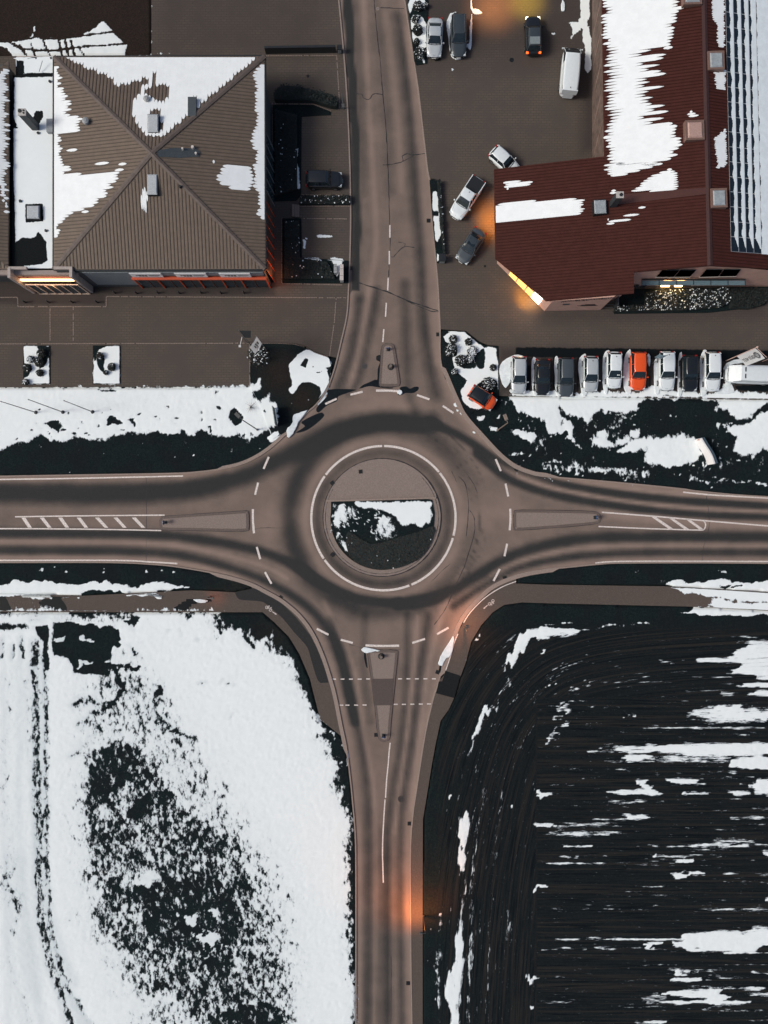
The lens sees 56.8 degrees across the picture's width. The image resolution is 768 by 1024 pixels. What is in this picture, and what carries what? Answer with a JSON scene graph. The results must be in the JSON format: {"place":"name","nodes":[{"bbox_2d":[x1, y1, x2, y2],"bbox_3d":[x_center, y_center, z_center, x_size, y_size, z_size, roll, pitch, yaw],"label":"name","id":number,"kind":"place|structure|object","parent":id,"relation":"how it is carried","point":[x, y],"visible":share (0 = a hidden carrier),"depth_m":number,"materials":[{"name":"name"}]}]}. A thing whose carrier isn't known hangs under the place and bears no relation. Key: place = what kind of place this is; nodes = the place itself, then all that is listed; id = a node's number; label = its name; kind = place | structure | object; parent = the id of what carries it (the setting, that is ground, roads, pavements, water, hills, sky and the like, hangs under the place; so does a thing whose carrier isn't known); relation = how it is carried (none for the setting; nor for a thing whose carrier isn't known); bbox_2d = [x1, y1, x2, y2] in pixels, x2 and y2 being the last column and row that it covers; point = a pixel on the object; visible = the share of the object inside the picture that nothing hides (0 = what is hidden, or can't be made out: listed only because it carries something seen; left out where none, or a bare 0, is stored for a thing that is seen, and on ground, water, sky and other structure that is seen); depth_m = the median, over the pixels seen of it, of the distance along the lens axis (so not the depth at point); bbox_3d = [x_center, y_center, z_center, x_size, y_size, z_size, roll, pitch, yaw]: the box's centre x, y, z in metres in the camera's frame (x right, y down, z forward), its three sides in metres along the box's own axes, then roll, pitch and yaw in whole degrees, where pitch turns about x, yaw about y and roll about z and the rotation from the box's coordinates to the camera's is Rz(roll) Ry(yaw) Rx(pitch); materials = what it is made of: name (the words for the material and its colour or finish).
{"place":"outdoors","nodes":[
{"label":"outdoors","id":0,"kind":"place"},
{"bbox_2d":[0,587,340,735],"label":"path","id":1,"kind":"structure","parent":0,"point":[184,601],"depth_m":83.90,"materials":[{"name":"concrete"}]},
{"bbox_2d":[235,588,327,682],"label":"asphalt patch","id":2,"kind":"object","parent":1,"relation":"on","point":[291,620],"visible":1,"depth_m":83.90,"materials":[{"name":"asphalt"}]},
{"bbox_2d":[292,204,299,216],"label":"garden steps","id":3,"kind":"structure","parent":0,"point":[295,210],"depth_m":83.68,"materials":[{"name":"stone"}]},
{"bbox_2d":[0,0,767,1023],"bbox_3d":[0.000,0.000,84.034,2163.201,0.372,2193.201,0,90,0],"label":"ground","id":4,"kind":"structure","parent":0,"point":[176,832],"depth_m":83.93,"materials":[{"name":"snow"}]},
{"bbox_2d":[52,55,274,287],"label":"office building","id":5,"kind":"structure","parent":4,"relation":"on","point":[162,170],"depth_m":77.89,"materials":[{"name":"metal"}]},
{"bbox_2d":[159,280,176,287],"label":"window","id":6,"kind":"structure","parent":5,"relation":"in","point":[167,283],"depth_m":82.52,"materials":[{"name":"grey glass"}]},
{"bbox_2d":[131,277,270,287],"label":"window frame","id":7,"kind":"structure","parent":5,"relation":"in","point":[132,278],"depth_m":80.18,"materials":[{"name":"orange metal"}]},
{"bbox_2d":[200,280,216,287],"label":"window","id":8,"kind":"structure","parent":5,"relation":"in","point":[207,283],"depth_m":82.52,"materials":[{"name":"grey glass"}]},
{"bbox_2d":[243,280,257,286],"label":"window","id":9,"kind":"structure","parent":5,"relation":"in","point":[249,283],"depth_m":82.52,"materials":[{"name":"grey glass"}]},
{"bbox_2d":[254,280,268,286],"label":"window","id":10,"kind":"structure","parent":5,"relation":"in","point":[260,283],"depth_m":82.52,"materials":[{"name":"grey glass"}]},
{"bbox_2d":[0,0,349,386],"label":"car park","id":11,"kind":"structure","parent":4,"relation":"on","point":[216,27],"depth_m":83.89,"materials":[{"name":"asphalt"}]},
{"bbox_2d":[0,61,14,281],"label":"office building","id":12,"kind":"structure","parent":11,"relation":"on","point":[6,82],"depth_m":78.44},
{"bbox_2d":[23,345,49,383],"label":"planting bed","id":13,"kind":"object","parent":11,"relation":"on","point":[32,376],"visible":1,"depth_m":83.80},
{"bbox_2d":[34,357,44,367],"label":"shrub","id":14,"kind":"object","parent":13,"relation":"on","point":[39,361],"visible":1,"depth_m":83.39,"materials":[{"name":"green plant"}]},
{"bbox_2d":[0,56,92,293],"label":"entrance building","id":15,"kind":"structure","parent":11,"relation":"on","point":[30,270],"depth_m":79.00,"materials":[{"name":"concrete"}]},
{"bbox_2d":[93,345,119,383],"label":"planting bed","id":16,"kind":"object","parent":11,"relation":"on","point":[111,353],"visible":1,"depth_m":83.80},
{"bbox_2d":[0,55,349,385],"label":"cobble edging","id":17,"kind":"object","parent":11,"relation":"on","point":[215,297],"visible":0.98,"depth_m":83.88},
{"bbox_2d":[264,45,335,53],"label":"hedge","id":18,"kind":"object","parent":11,"relation":"on","point":[296,49],"depth_m":83.15,"materials":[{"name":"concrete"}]},
{"bbox_2d":[273,105,330,200],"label":"planting bed","id":19,"kind":"object","parent":11,"relation":"on","point":[300,111],"visible":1,"depth_m":83.80,"materials":[{"name":"soil"}]},
{"bbox_2d":[274,108,296,195],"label":"hedge","id":20,"kind":"object","parent":19,"relation":"on","point":[285,154],"visible":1,"depth_m":83.44,"materials":[{"name":"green plant"}]},
{"bbox_2d":[273,83,337,109],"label":"hedge","id":21,"kind":"object","parent":11,"relation":"on","point":[283,93],"visible":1,"depth_m":83.16,"materials":[{"name":"green plant"}]},
{"bbox_2d":[282,218,348,282],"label":"planting bed","id":22,"kind":"object","parent":11,"relation":"on","point":[330,262],"visible":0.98,"depth_m":83.80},
{"bbox_2d":[284,220,334,278],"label":"hedge","id":23,"kind":"object","parent":22,"relation":"on","point":[296,266],"visible":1,"depth_m":83.54,"materials":[{"name":"green plant"}]},
{"bbox_2d":[299,205,349,205],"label":"planting bed","id":24,"kind":"object","parent":11,"relation":"on","point":[324,205],"visible":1,"depth_m":83.84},
{"bbox_2d":[299,194,349,204],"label":"hedge","id":25,"kind":"object","parent":24,"relation":"on","point":[317,199],"visible":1,"depth_m":83.45,"materials":[{"name":"green plant"}]},
{"bbox_2d":[306,168,342,190],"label":"parked car","id":26,"kind":"object","parent":11,"relation":"on","point":[322,179],"visible":1,"depth_m":82.69,"materials":[{"name":"black paint"}]},
{"bbox_2d":[250,344,331,438],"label":"planting bed","id":27,"kind":"object","parent":4,"relation":"on","point":[288,382],"visible":0.95,"depth_m":83.80,"materials":[{"name":"soil"}]},
{"bbox_2d":[250,336,265,353],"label":"flag","id":28,"kind":"object","parent":27,"relation":"on","point":[255,346],"visible":1,"depth_m":78.75,"materials":[{"name":"white fabric"}]},
{"bbox_2d":[247,346,269,366],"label":"bare shrub","id":29,"kind":"object","parent":27,"relation":"on","point":[257,354],"visible":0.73,"depth_m":83.16,"materials":[{"name":"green plant"}]},
{"bbox_2d":[286,410,306,437],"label":"swept snow","id":30,"kind":"structure","parent":27,"relation":"on","point":[297,417],"depth_m":83.72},
{"bbox_2d":[442,330,498,413],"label":"planting bed","id":31,"kind":"object","parent":4,"relation":"on","point":[467,377],"visible":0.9,"depth_m":83.80,"materials":[{"name":"snow"}]},
{"bbox_2d":[444,343,456,355],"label":"shrub","id":32,"kind":"object","parent":31,"relation":"on","point":[453,346],"visible":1,"depth_m":83.17,"materials":[{"name":"green plant"}]},
{"bbox_2d":[455,355,466,366],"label":"shrub","id":33,"kind":"object","parent":31,"relation":"on","point":[461,359],"visible":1,"depth_m":83.27,"materials":[{"name":"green plant"}]},
{"bbox_2d":[467,346,477,355],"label":"shrub","id":34,"kind":"object","parent":31,"relation":"on","point":[473,351],"visible":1,"depth_m":83.37,"materials":[{"name":"green plant"}]},
{"bbox_2d":[467,384,496,410],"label":"display car","id":35,"kind":"object","parent":31,"relation":"on","point":[483,398],"visible":1,"depth_m":82.66,"materials":[{"name":"orange paint"}]},
{"bbox_2d":[480,377,495,391],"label":"shrub","id":36,"kind":"object","parent":31,"relation":"on","point":[491,384],"visible":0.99,"depth_m":83.36,"materials":[{"name":"green plant"}]},
{"bbox_2d":[405,0,767,399],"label":"car park","id":37,"kind":"structure","parent":4,"relation":"on","point":[482,99],"depth_m":83.89,"materials":[{"name":"asphalt"}]},
{"bbox_2d":[408,0,427,65],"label":"planting bed","id":38,"kind":"object","parent":37,"relation":"on","point":[422,15],"visible":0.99,"depth_m":83.80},
{"bbox_2d":[412,24,422,35],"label":"shrub","id":39,"kind":"object","parent":38,"relation":"on","point":[416,31],"visible":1,"depth_m":83.39,"materials":[{"name":"green plant"}]},
{"bbox_2d":[413,0,422,11],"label":"shrub","id":40,"kind":"object","parent":38,"relation":"on","point":[417,5],"visible":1,"depth_m":83.36,"materials":[{"name":"green plant"}]},
{"bbox_2d":[413,46,425,60],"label":"shrub","id":41,"kind":"object","parent":38,"relation":"on","point":[419,52],"visible":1,"depth_m":83.29,"materials":[{"name":"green plant"}]},
{"bbox_2d":[425,17,443,58],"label":"parked car","id":42,"kind":"object","parent":37,"relation":"on","point":[434,42],"visible":1,"depth_m":82.93,"materials":[{"name":"silver metal"}]},
{"bbox_2d":[429,180,442,262],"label":"planting bed","id":43,"kind":"object","parent":37,"relation":"on","point":[436,215],"visible":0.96,"depth_m":83.80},
{"bbox_2d":[437,179,444,253],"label":"hedge","id":44,"kind":"object","parent":43,"relation":"on","point":[440,209],"visible":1,"depth_m":83.31,"materials":[{"name":"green plant"}]},
{"bbox_2d":[446,12,455,48],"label":"swept snow","id":45,"kind":"structure","parent":37,"relation":"on","point":[448,25],"depth_m":83.75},
{"bbox_2d":[449,14,468,57],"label":"parked car","id":46,"kind":"object","parent":37,"relation":"on","point":[458,28],"visible":1,"depth_m":82.75,"materials":[{"name":"grey paint"}]},
{"bbox_2d":[449,174,485,220],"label":"pickup truck","id":47,"kind":"object","parent":37,"relation":"on","point":[469,194],"visible":1,"depth_m":82.73,"materials":[{"name":"white paint"}]},
{"bbox_2d":[455,226,486,264],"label":"parked car","id":48,"kind":"object","parent":37,"relation":"on","point":[471,245],"visible":1,"depth_m":82.93,"materials":[{"name":"grey paint"}]},
{"bbox_2d":[487,145,518,167],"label":"parked car","id":49,"kind":"object","parent":37,"relation":"on","point":[499,156],"visible":0.76,"depth_m":82.58,"materials":[{"name":"white paint"}]},
{"bbox_2d":[499,355,521,387],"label":"swept snow","id":50,"kind":"structure","parent":37,"relation":"on","point":[505,371],"depth_m":83.75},
{"bbox_2d":[510,356,528,393],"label":"parked car","id":51,"kind":"object","parent":37,"relation":"on","point":[518,381],"visible":1,"depth_m":82.78,"materials":[{"name":"silver metal"}]},
{"bbox_2d":[523,16,542,56],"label":"parked car","id":52,"kind":"object","parent":37,"relation":"on","point":[532,33],"visible":1,"depth_m":82.64,"materials":[{"name":"black paint"}]},
{"bbox_2d":[531,357,536,395],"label":"swept snow","id":53,"kind":"structure","parent":37,"relation":"on","point":[532,368],"depth_m":83.75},
{"bbox_2d":[533,359,551,395],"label":"parked car","id":54,"kind":"object","parent":37,"relation":"on","point":[542,371],"visible":1,"depth_m":82.93,"materials":[{"name":"black paint"}]},
{"bbox_2d":[554,356,558,394],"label":"swept snow","id":55,"kind":"structure","parent":37,"relation":"on","point":[556,360],"depth_m":83.75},
{"bbox_2d":[556,358,575,396],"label":"parked car","id":56,"kind":"object","parent":37,"relation":"on","point":[565,378],"visible":1,"depth_m":82.75,"materials":[{"name":"grey paint"}]},
{"bbox_2d":[558,47,582,98],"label":"parked van","id":57,"kind":"object","parent":37,"relation":"on","point":[569,72],"visible":1,"depth_m":81.93,"materials":[{"name":"white paint"}]},
{"bbox_2d":[578,354,586,395],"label":"swept snow","id":58,"kind":"structure","parent":37,"relation":"on","point":[581,358],"depth_m":83.75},
{"bbox_2d":[581,356,600,391],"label":"parked car","id":59,"kind":"object","parent":37,"relation":"on","point":[590,370],"visible":1,"depth_m":82.76,"materials":[{"name":"silver metal"}]},
{"bbox_2d":[602,350,608,393],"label":"swept snow","id":60,"kind":"structure","parent":37,"relation":"on","point":[605,389],"depth_m":83.75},
{"bbox_2d":[605,351,623,388],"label":"parked car","id":61,"kind":"object","parent":37,"relation":"on","point":[613,376],"visible":1,"depth_m":82.74,"materials":[{"name":"white paint"}]},
{"bbox_2d":[623,349,630,393],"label":"swept snow","id":62,"kind":"structure","parent":37,"relation":"on","point":[626,374],"depth_m":83.75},
{"bbox_2d":[494,0,767,310],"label":"workshop hall","id":63,"kind":"structure","parent":37,"relation":"on","point":[666,185],"depth_m":77.81,"materials":[{"name":"red metal"}]},
{"bbox_2d":[530,292,541,303],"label":"shop window","id":64,"kind":"structure","parent":63,"relation":"in","point":[534,296],"depth_m":82.66,"materials":[{"name":"glass"}]},
{"bbox_2d":[656,270,678,277],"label":"window","id":65,"kind":"structure","parent":63,"relation":"in","point":[664,273],"depth_m":79.46,"materials":[{"name":"black glass"}]},
{"bbox_2d":[674,270,695,277],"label":"window","id":66,"kind":"structure","parent":63,"relation":"in","point":[682,273],"depth_m":79.17,"materials":[{"name":"black glass"}]},
{"bbox_2d":[699,269,722,277],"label":"window","id":67,"kind":"structure","parent":63,"relation":"in","point":[708,273],"depth_m":79.13,"materials":[{"name":"black glass"}]},
{"bbox_2d":[719,269,740,277],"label":"window","id":68,"kind":"structure","parent":63,"relation":"in","point":[726,273],"depth_m":79.13,"materials":[{"name":"black glass"}]},
{"bbox_2d":[628,352,648,390],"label":"parked car","id":69,"kind":"object","parent":37,"relation":"on","point":[637,361],"visible":1,"depth_m":82.81,"materials":[{"name":"orange paint"}]},
{"bbox_2d":[654,358,659,393],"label":"swept snow","id":70,"kind":"structure","parent":37,"relation":"on","point":[656,388],"depth_m":83.75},
{"bbox_2d":[657,351,676,390],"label":"parked car","id":71,"kind":"object","parent":37,"relation":"on","point":[666,373],"visible":0.95,"depth_m":82.77,"materials":[{"name":"white paint"}]},
{"bbox_2d":[677,352,681,396],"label":"swept snow","id":72,"kind":"structure","parent":37,"relation":"on","point":[678,380],"depth_m":83.75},
{"bbox_2d":[679,355,699,391],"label":"parked car","id":73,"kind":"object","parent":37,"relation":"on","point":[689,369],"visible":1,"depth_m":82.68,"materials":[{"name":"black paint"}]},
{"bbox_2d":[614,287,767,313],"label":"planting bed","id":74,"kind":"object","parent":37,"relation":"on","point":[636,297],"visible":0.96,"depth_m":83.80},
{"bbox_2d":[613,287,730,312],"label":"hedge","id":75,"kind":"object","parent":74,"relation":"on","point":[673,300],"visible":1,"depth_m":83.23,"materials":[{"name":"green plant"}]},
{"bbox_2d":[729,287,767,309],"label":"hedge","id":76,"kind":"object","parent":74,"relation":"on","point":[744,298],"visible":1,"depth_m":83.36,"materials":[{"name":"green plant"}]},
{"bbox_2d":[699,350,706,395],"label":"swept snow","id":77,"kind":"structure","parent":37,"relation":"on","point":[702,392],"depth_m":83.75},
{"bbox_2d":[702,352,722,391],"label":"parked car","id":78,"kind":"object","parent":37,"relation":"on","point":[712,364],"visible":1,"depth_m":82.80,"materials":[{"name":"white paint"}]},
{"bbox_2d":[715,359,742,393],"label":"swept snow","id":79,"kind":"structure","parent":37,"relation":"on","point":[727,388],"depth_m":83.75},
{"bbox_2d":[723,363,767,385],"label":"parked van","id":80,"kind":"object","parent":37,"relation":"on","point":[745,374],"visible":1,"depth_m":81.97,"materials":[{"name":"white paint"}]},
{"bbox_2d":[726,346,765,365],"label":"flag","id":81,"kind":"object","parent":37,"relation":"on","point":[751,356],"visible":1,"depth_m":79.31,"materials":[{"name":"white fabric"}]},
{"bbox_2d":[695,437,717,464],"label":"sign board","id":82,"kind":"object","parent":4,"relation":"on","point":[706,450],"visible":1,"depth_m":82.99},
{"bbox_2d":[0,0,767,1023],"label":"road","id":83,"kind":"structure","parent":0,"point":[312,588],"depth_m":84.00,"materials":[{"name":"asphalt"}]},
{"bbox_2d":[159,511,248,530],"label":"splitter island west kerb","id":84,"kind":"structure","parent":83,"relation":"on","point":[206,514],"depth_m":83.90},
{"bbox_2d":[162,513,246,528],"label":"splitter island","id":85,"kind":"structure","parent":83,"relation":"on","point":[233,521],"depth_m":83.88,"materials":[{"name":"concrete"}]},
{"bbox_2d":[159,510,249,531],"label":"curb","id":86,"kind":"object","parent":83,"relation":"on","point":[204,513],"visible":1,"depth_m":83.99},
{"bbox_2d":[296,413,323,432],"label":"meltwater","id":87,"kind":"structure","parent":83,"relation":"on","point":[310,422],"depth_m":84.00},
{"bbox_2d":[316,389,355,411],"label":"meltwater","id":88,"kind":"structure","parent":83,"relation":"on","point":[332,394],"depth_m":84.00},
{"bbox_2d":[359,355,392,388],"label":"meltwater","id":89,"kind":"structure","parent":83,"relation":"on","point":[374,383],"depth_m":84.00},
{"bbox_2d":[323,459,440,575],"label":"roundabout apron","id":90,"kind":"object","parent":83,"relation":"on","point":[381,478],"visible":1,"depth_m":83.93,"materials":[{"name":"concrete"}]},
{"bbox_2d":[326,497,435,501],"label":"bed kerb","id":91,"kind":"structure","parent":90,"relation":"on","point":[381,499],"depth_m":83.76,"materials":[{"name":"concrete"}]},
{"bbox_2d":[322,458,440,576],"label":"apron seam","id":92,"kind":"object","parent":90,"relation":"on","point":[403,569],"visible":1,"depth_m":83.92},
{"bbox_2d":[330,499,433,569],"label":"roundabout bed","id":93,"kind":"object","parent":83,"relation":"on","point":[375,521],"visible":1,"depth_m":83.83,"materials":[{"name":"snow"}]},
{"bbox_2d":[346,526,434,568],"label":"ground cover","id":94,"kind":"object","parent":93,"relation":"on","point":[400,551],"visible":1,"depth_m":83.76,"materials":[{"name":"gravel"}]},
{"bbox_2d":[370,652,395,739],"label":"splitter island","id":95,"kind":"structure","parent":83,"relation":"on","point":[383,668],"depth_m":83.88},
{"bbox_2d":[372,679,392,704],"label":"island crossing","id":96,"kind":"object","parent":95,"relation":"on","point":[383,691],"visible":1,"depth_m":83.87,"materials":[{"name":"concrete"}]},
{"bbox_2d":[368,650,397,741],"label":"splitter island south kerb","id":97,"kind":"structure","parent":83,"relation":"on","point":[394,676],"depth_m":83.90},
{"bbox_2d":[0,0,767,1023],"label":"kerb","id":98,"kind":"structure","parent":83,"relation":"on","point":[490,588],"depth_m":83.87,"materials":[{"name":"concrete"}]},
{"bbox_2d":[0,225,767,882],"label":"road markings","id":99,"kind":"object","parent":83,"relation":"on","point":[406,585],"visible":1,"depth_m":83.99,"materials":[{"name":"paint"}]},
{"bbox_2d":[35,0,734,994],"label":"gutter seam","id":100,"kind":"object","parent":83,"relation":"on","point":[445,378],"visible":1,"depth_m":84.00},
{"bbox_2d":[382,346,396,383],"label":"splitter island","id":101,"kind":"structure","parent":83,"relation":"on","point":[389,376],"depth_m":83.88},
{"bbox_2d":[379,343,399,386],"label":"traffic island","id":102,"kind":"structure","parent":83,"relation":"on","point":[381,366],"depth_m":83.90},
{"bbox_2d":[398,386,418,394],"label":"meltwater","id":103,"kind":"structure","parent":83,"relation":"on","point":[405,389],"depth_m":84.00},
{"bbox_2d":[146,0,709,977],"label":"road cracks","id":104,"kind":"object","parent":83,"relation":"on","point":[398,296],"visible":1,"depth_m":84.00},
{"bbox_2d":[515,512,598,528],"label":"splitter island","id":105,"kind":"structure","parent":83,"relation":"on","point":[523,519],"depth_m":83.88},
{"bbox_2d":[514,510,600,529],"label":"splitter island east kerb","id":106,"kind":"structure","parent":83,"relation":"on","point":[554,511],"depth_m":83.90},
{"bbox_2d":[467,14,471,49],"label":"swept snow","id":107,"kind":"structure","parent":0,"point":[470,40],"depth_m":83.75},
{"bbox_2d":[411,579,767,1023],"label":"path","id":108,"kind":"structure","parent":0,"point":[512,593],"depth_m":83.90,"materials":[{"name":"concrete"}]},
{"bbox_2d":[438,636,453,665],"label":"swept snow","id":109,"kind":"structure","parent":108,"relation":"on","point":[447,652],"depth_m":83.74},
{"bbox_2d":[436,671,459,697],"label":"asphalt patch","id":110,"kind":"object","parent":108,"relation":"on","point":[447,685],"visible":1,"depth_m":83.87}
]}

